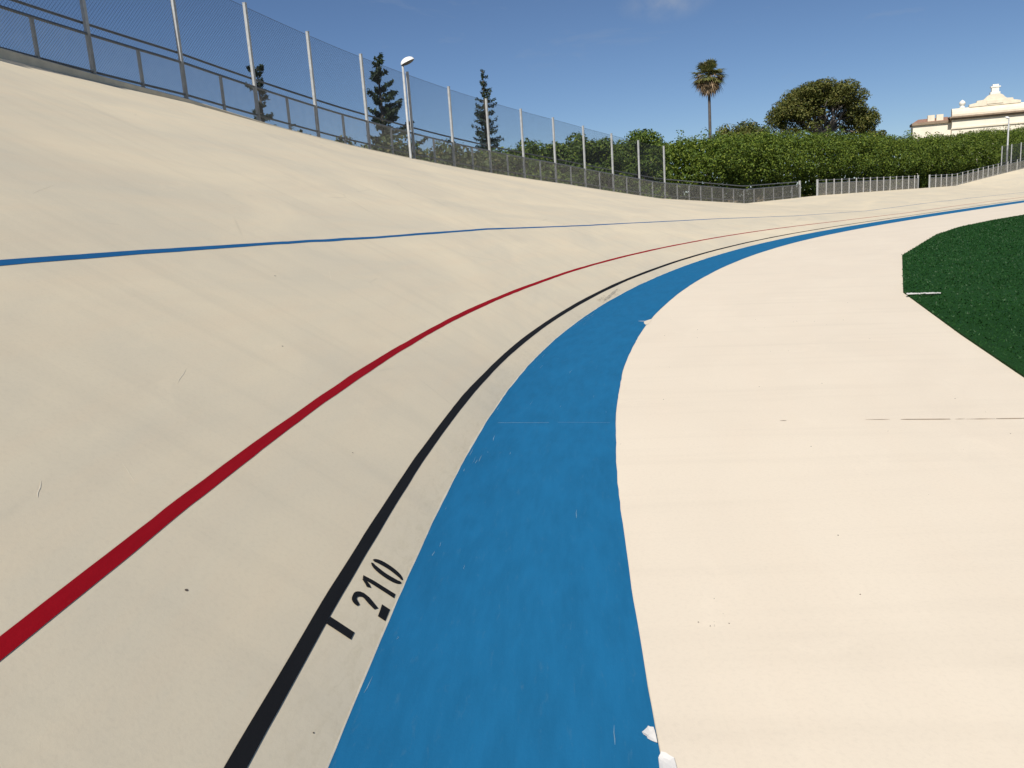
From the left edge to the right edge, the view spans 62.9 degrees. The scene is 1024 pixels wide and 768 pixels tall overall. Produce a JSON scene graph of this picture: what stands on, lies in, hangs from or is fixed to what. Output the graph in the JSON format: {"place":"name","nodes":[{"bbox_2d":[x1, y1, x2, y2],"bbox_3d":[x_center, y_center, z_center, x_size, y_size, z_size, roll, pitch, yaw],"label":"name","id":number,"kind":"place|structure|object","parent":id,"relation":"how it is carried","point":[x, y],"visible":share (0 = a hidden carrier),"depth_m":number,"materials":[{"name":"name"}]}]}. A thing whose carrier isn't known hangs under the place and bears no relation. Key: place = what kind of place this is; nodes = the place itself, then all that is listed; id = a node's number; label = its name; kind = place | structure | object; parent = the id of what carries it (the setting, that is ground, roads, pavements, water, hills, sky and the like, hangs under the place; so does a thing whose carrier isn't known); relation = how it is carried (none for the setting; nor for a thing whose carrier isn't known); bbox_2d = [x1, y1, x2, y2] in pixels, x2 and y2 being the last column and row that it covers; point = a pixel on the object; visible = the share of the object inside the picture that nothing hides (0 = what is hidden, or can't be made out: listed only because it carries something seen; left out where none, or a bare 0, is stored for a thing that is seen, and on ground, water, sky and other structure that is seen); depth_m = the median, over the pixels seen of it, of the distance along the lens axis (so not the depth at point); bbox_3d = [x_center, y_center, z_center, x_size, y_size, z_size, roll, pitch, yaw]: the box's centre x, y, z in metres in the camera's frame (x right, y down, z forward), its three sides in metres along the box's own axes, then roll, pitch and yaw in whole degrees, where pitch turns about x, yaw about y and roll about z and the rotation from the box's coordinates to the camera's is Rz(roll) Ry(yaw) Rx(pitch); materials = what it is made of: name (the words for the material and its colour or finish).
{"place":"outdoors","nodes":[
{"label":"outdoors","id":0,"kind":"place"},
{"bbox_2d":[0,58,1023,767],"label":"banked track","id":1,"kind":"structure","parent":0,"point":[140,658],"depth_m":4.48,"materials":[{"name":"beige paint"}]},
{"bbox_2d":[33,185,330,496],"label":"scratches","id":2,"kind":"object","parent":1,"relation":"on","point":[122,463],"visible":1,"depth_m":2.96,"materials":[{"name":"beige concrete"}]},
{"bbox_2d":[326,559,402,638],"bbox_3d":[-0.523,0.795,3.116,0.132,0.115,0.613,-2,12,7],"label":"distance mark","id":3,"kind":"object","parent":1,"relation":"on","point":[345,630],"visible":1,"depth_m":3.11,"materials":[{"name":"black paint"}]},
{"bbox_2d":[0,197,1021,659],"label":"red line","id":4,"kind":"object","parent":1,"relation":"on","point":[48,609],"visible":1,"depth_m":2.88,"materials":[{"name":"paint"}]},
{"bbox_2d":[0,192,1021,265],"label":"blue line","id":5,"kind":"object","parent":1,"relation":"on","point":[55,258],"visible":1,"depth_m":6.23,"materials":[{"name":"paint"}]},
{"bbox_2d":[597,289,617,300],"bbox_3d":[1.545,-1.381,13.095,0.118,0.079,1.573,0,12,19],"label":"smudge","id":6,"kind":"object","parent":1,"relation":"on","point":[610,295],"visible":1,"depth_m":13.00,"materials":[{"name":"beige paint"}]},
{"bbox_2d":[224,199,1023,767],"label":"black line","id":7,"kind":"object","parent":1,"relation":"on","point":[252,735],"visible":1,"depth_m":3.04,"materials":[{"name":"paint"}]},
{"bbox_2d":[0,0,1023,195],"label":"sky","id":8,"kind":"structure","parent":0,"point":[618,68],"materials":[{"name":"blue"}]},
{"bbox_2d":[616,203,1023,767],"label":"apron","id":9,"kind":"object","parent":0,"point":[861,373],"visible":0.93,"depth_m":3.84,"materials":[{"name":"beige paint"}]},
{"bbox_2d":[658,751,676,767],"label":"paper scrap","id":10,"kind":"object","parent":9,"relation":"on","point":[666,760],"visible":1,"depth_m":2.23,"materials":[{"name":"white paper"}]},
{"bbox_2d":[325,201,1015,767],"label":"band rim","id":11,"kind":"object","parent":9,"relation":"on","point":[421,547],"visible":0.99,"depth_m":3.48,"materials":[{"name":"paint"}]},
{"bbox_2d":[328,200,1023,767],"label":"blue band","id":12,"kind":"object","parent":9,"relation":"on","point":[516,642],"visible":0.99,"depth_m":3.19,"materials":[{"name":"paint"}]},
{"bbox_2d":[365,314,614,741],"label":"brush skips","id":13,"kind":"object","parent":12,"relation":"on","point":[464,566],"visible":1,"depth_m":4.03,"materials":[{"name":"blue paint"}]},
{"bbox_2d":[642,726,656,741],"bbox_3d":[0.384,0.981,2.347,0.036,0.008,0.082,-4,12,0],"label":"paper scrap","id":14,"kind":"object","parent":12,"relation":"on","point":[649,732],"visible":1,"depth_m":2.35,"materials":[{"name":"white paper"}]},
{"bbox_2d":[616,205,1003,752],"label":"band base","id":15,"kind":"object","parent":9,"relation":"on","point":[644,664],"visible":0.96,"depth_m":2.58,"materials":[{"name":"beige paint"}]},
{"bbox_2d":[780,418,1015,420],"bbox_3d":[2.495,0.225,5.343,1.500,0.001,0.019,-1,12,13],"label":"apron joint","id":16,"kind":"object","parent":9,"relation":"on","point":[980,418],"visible":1,"depth_m":5.22,"materials":[{"name":"grey concrete"}]},
{"bbox_2d":[901,214,1023,376],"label":"grass field","id":17,"kind":"structure","parent":0,"point":[1003,359],"depth_m":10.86,"materials":[{"name":"green plant"}]},
{"bbox_2d":[906,292,940,293],"bbox_3d":[5.430,-1.198,11.048,0.409,0.010,0.125,1,13,23],"label":"turf edging","id":18,"kind":"object","parent":17,"relation":"on","point":[925,293],"visible":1,"depth_m":11.02,"materials":[{"name":"white plastic"}]},
{"label":"ground","id":19,"kind":"structure","parent":0,"visible":0},
{"bbox_2d":[245,63,272,121],"bbox_3d":[-9.408,-8.453,32.741,1.439,7.861,1.438,0,12,20],"label":"norfolk pine","id":20,"kind":"object","parent":19,"relation":"on","point":[260,86],"visible":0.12,"depth_m":32.25,"materials":[{"name":"green plant"}]},
{"bbox_2d":[336,135,379,150],"bbox_3d":[-6.101,-7.076,32.311,3.286,4.908,3.120,3,13,29],"label":"shrub","id":21,"kind":"object","parent":19,"relation":"on","point":[341,141],"visible":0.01,"depth_m":31.80,"materials":[{"name":"green plant"}]},
{"bbox_2d":[363,133,424,158],"bbox_3d":[-4.647,-7.635,34.084,3.679,5.091,3.747,-14,15,-41],"label":"shrub","id":22,"kind":"object","parent":19,"relation":"on","point":[402,135],"visible":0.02,"depth_m":33.17,"materials":[{"name":"green plant"}]},
{"bbox_2d":[366,52,426,149],"bbox_3d":[-5.309,-10.557,38.631,3.095,9.045,3.664,-4,12,0],"label":"norfolk pine","id":23,"kind":"object","parent":19,"relation":"on","point":[379,60],"visible":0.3,"depth_m":37.87,"materials":[{"name":"green plant"}]},
{"bbox_2d":[401,56,413,158],"bbox_3d":[-2.668,-6.074,23.422,0.383,5.841,0.265,-4,12,0],"label":"street lamp","id":24,"kind":"object","parent":19,"relation":"on","point":[405,61],"visible":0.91,"depth_m":23.02,"materials":[{"name":"metal"}]},
{"bbox_2d":[415,138,477,170],"bbox_3d":[-3.053,-7.809,35.114,3.698,4.802,3.442,-4,12,0],"label":"shrub","id":25,"kind":"object","parent":19,"relation":"on","point":[439,152],"visible":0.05,"depth_m":34.12,"materials":[{"name":"green plant"}]},
{"bbox_2d":[441,146,513,175],"bbox_3d":[-1.975,-8.034,36.222,3.829,4.651,3.686,-11,14,-32],"label":"shrub","id":26,"kind":"object","parent":19,"relation":"on","point":[475,159],"visible":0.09,"depth_m":35.59,"materials":[{"name":"green plant"}]},
{"bbox_2d":[471,69,503,152],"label":"norfolk pine","id":27,"kind":"object","parent":19,"relation":"on","point":[485,92],"visible":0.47,"depth_m":43.91,"materials":[{"name":"green plant"}]},
{"bbox_2d":[0,48,1023,203],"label":"kerb","id":28,"kind":"structure","parent":19,"relation":"on","point":[23,58],"depth_m":13.67,"materials":[{"name":"concrete"}]},
{"bbox_2d":[0,0,800,202],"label":"fence","id":29,"kind":"object","parent":28,"relation":"on","point":[85,22],"visible":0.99,"depth_m":19.70,"materials":[{"name":"metal"}]},
{"bbox_2d":[816,175,918,195],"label":"fence","id":30,"kind":"object","parent":28,"relation":"on","point":[841,191],"visible":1,"depth_m":55.06,"materials":[{"name":"metal"}]},
{"bbox_2d":[928,142,1023,187],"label":"fence","id":31,"kind":"object","parent":28,"relation":"on","point":[1004,168],"visible":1,"depth_m":70.41,"materials":[{"name":"metal"}]},
{"bbox_2d":[498,138,559,182],"bbox_3d":[0.779,-9.072,39.543,3.294,4.970,3.629,2,13,26],"label":"bushy tree","id":32,"kind":"object","parent":19,"relation":"on","point":[530,152],"visible":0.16,"depth_m":38.64,"materials":[{"name":"green plant"}]},
{"bbox_2d":[540,131,601,188],"bbox_3d":[2.741,-9.484,40.370,3.484,5.178,3.396,-4,12,0],"label":"bushy tree","id":33,"kind":"object","parent":19,"relation":"on","point":[577,152],"visible":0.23,"depth_m":39.44,"materials":[{"name":"green plant"}]},
{"bbox_2d":[583,136,636,193],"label":"bushy tree","id":34,"kind":"object","parent":19,"relation":"on","point":[596,157],"visible":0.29,"depth_m":41.06,"materials":[{"name":"green plant"}]},
{"bbox_2d":[608,128,673,198],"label":"bushy tree","id":35,"kind":"object","parent":19,"relation":"on","point":[644,137],"visible":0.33,"depth_m":42.50,"materials":[{"name":"green plant"}]},
{"bbox_2d":[690,58,726,181],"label":"palm tree","id":36,"kind":"object","parent":19,"relation":"on","point":[708,84],"visible":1,"depth_m":81.44,"materials":[{"name":"green plant"}]},
{"bbox_2d":[417,123,1023,202],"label":"hedge","id":37,"kind":"object","parent":19,"relation":"on","point":[737,159],"visible":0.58,"depth_m":60.89,"materials":[{"name":"green plant"}]},
{"bbox_2d":[712,123,759,182],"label":"tree","id":38,"kind":"object","parent":19,"relation":"on","point":[726,130],"visible":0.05,"depth_m":74.88,"materials":[{"name":"green plant"}]},
{"bbox_2d":[734,118,779,186],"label":"tree","id":39,"kind":"object","parent":19,"relation":"on","point":[756,126],"visible":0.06,"depth_m":76.64,"materials":[{"name":"green plant"}]},
{"bbox_2d":[763,76,882,164],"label":"stone pine","id":40,"kind":"object","parent":19,"relation":"on","point":[804,105],"visible":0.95,"depth_m":79.09,"materials":[{"name":"green plant"}]},
{"bbox_2d":[724,182,953,202],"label":"undergrowth","id":41,"kind":"object","parent":19,"relation":"on","point":[820,194],"visible":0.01,"depth_m":59.29,"materials":[{"name":"green plant"}]},
{"bbox_2d":[867,130,886,172],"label":"tree","id":42,"kind":"object","parent":19,"relation":"on","point":[882,132],"visible":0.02,"depth_m":79.14,"materials":[{"name":"green plant"}]},
{"bbox_2d":[909,84,1023,162],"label":"palace","id":43,"kind":"structure","parent":19,"relation":"on","point":[995,107],"depth_m":145.41,"materials":[{"name":"paint"}]},
{"bbox_2d":[1005,116,1009,163],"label":"street lamp","id":44,"kind":"object","parent":19,"relation":"on","point":[1007,117],"visible":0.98,"depth_m":73.69,"materials":[{"name":"metal"}]}
]}

